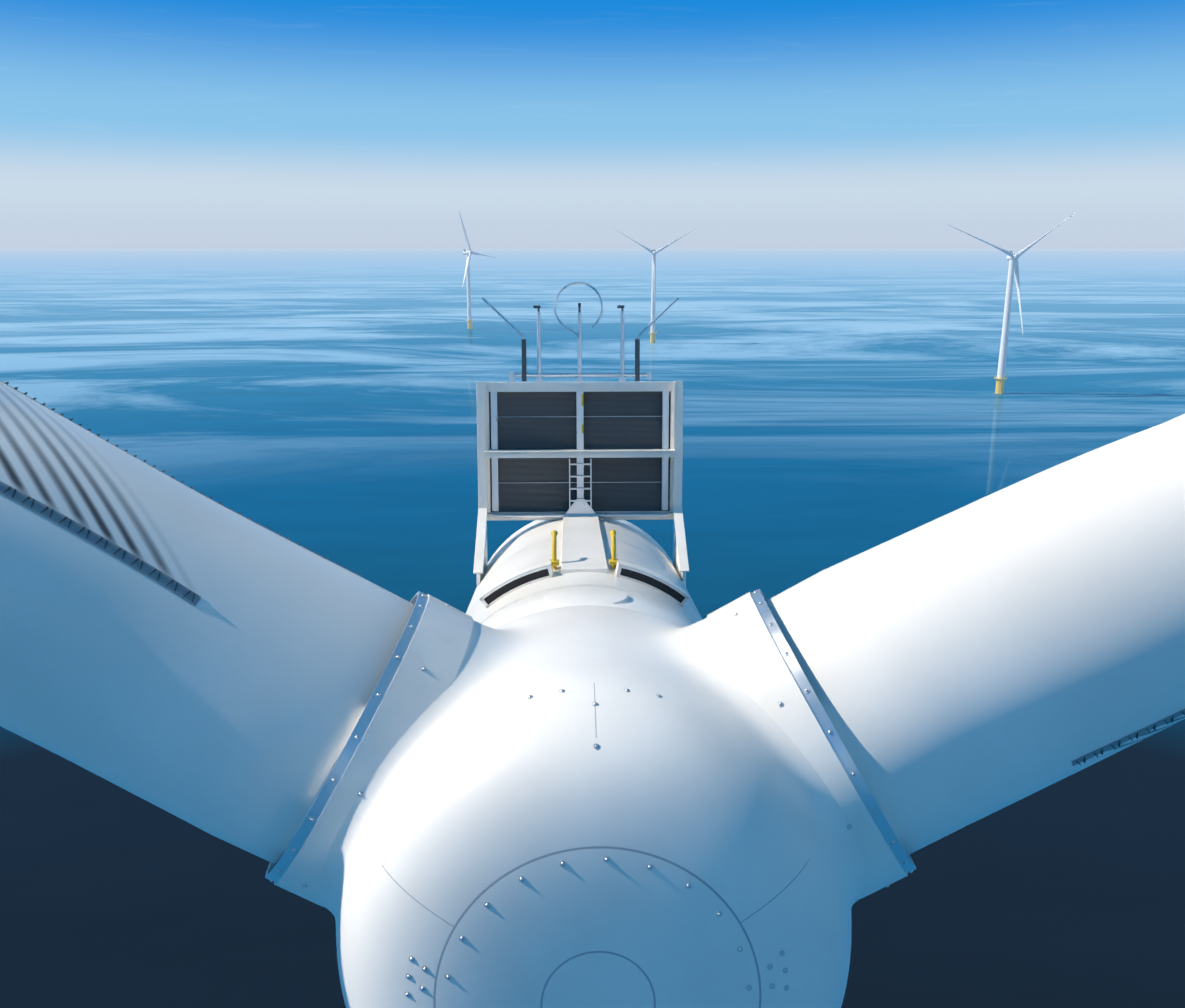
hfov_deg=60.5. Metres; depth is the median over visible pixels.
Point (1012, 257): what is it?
turbine
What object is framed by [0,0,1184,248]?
sky
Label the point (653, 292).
turbine
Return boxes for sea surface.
[0,249,1184,1007]
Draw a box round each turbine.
[0,282,1184,1007]
[459,211,494,328]
[613,228,694,342]
[952,208,1081,393]
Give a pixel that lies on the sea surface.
(840, 405)
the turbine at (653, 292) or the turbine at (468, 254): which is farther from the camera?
the turbine at (468, 254)
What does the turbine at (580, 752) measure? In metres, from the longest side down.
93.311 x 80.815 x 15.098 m

